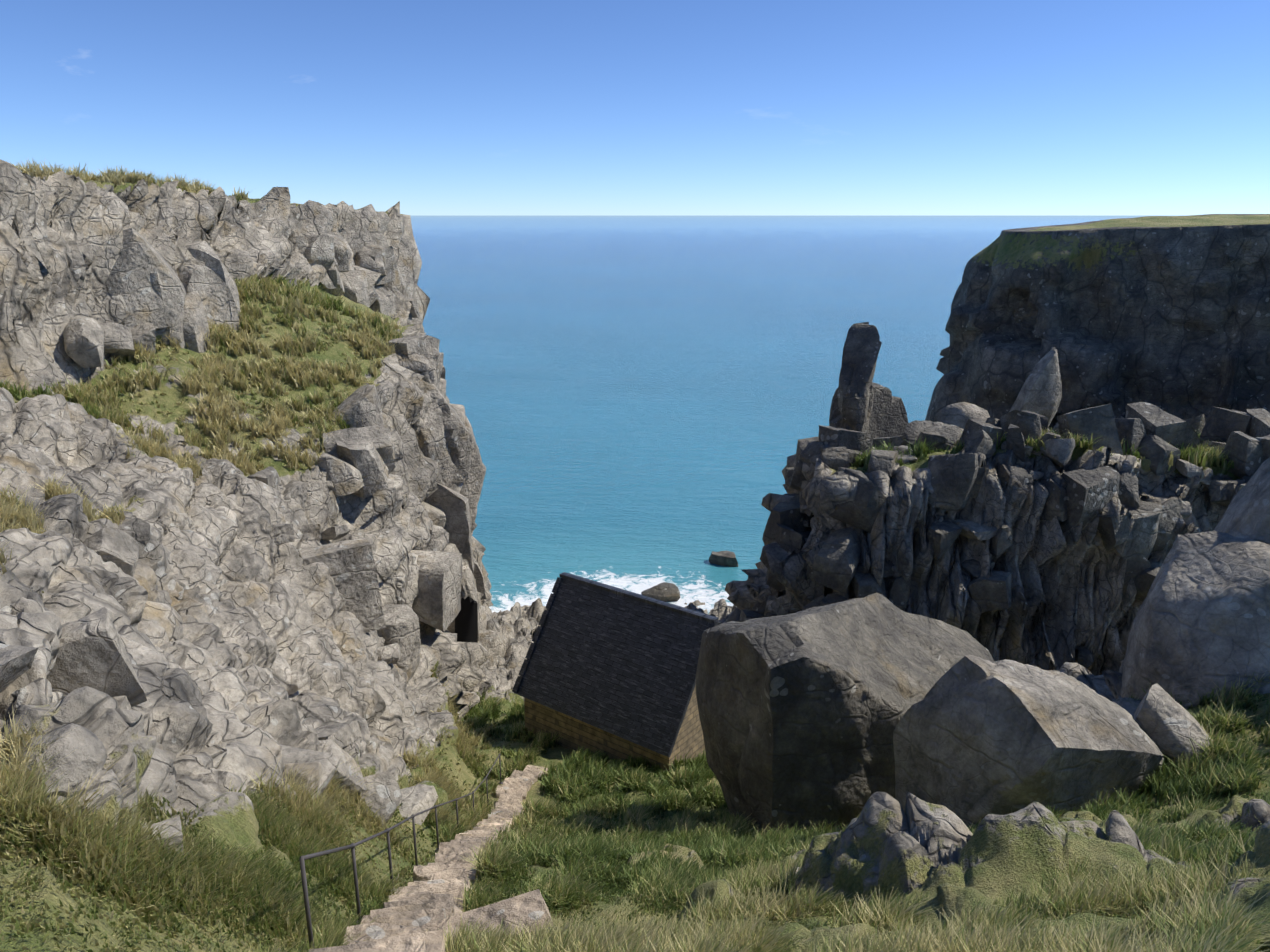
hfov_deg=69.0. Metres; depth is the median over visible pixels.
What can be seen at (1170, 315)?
cliff
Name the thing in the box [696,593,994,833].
boulder
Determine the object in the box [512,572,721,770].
chapel
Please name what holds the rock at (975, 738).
on the terrain
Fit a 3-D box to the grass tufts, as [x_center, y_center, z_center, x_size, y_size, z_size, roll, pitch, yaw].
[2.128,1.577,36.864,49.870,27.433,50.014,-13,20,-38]
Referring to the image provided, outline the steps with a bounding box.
[309,765,552,951]
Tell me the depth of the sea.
213.79 m
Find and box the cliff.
[925,214,1269,429]
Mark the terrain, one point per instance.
(225, 615)
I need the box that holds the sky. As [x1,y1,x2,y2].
[0,0,1269,215]
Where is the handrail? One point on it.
(304, 882)
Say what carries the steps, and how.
on the terrain
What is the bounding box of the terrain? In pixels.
[0,159,1269,951]
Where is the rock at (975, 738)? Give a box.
[893,655,1163,826]
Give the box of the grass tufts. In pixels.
[0,158,1269,951]
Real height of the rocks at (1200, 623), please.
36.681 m
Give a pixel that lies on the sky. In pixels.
(432, 107)
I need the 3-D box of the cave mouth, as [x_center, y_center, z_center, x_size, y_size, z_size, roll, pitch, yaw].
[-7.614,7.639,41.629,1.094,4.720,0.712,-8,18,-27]
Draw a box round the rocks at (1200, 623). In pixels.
[0,227,1269,865]
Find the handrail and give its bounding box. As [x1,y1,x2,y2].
[299,754,502,946]
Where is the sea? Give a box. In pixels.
[410,216,1144,613]
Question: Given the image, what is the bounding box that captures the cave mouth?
[455,596,477,642]

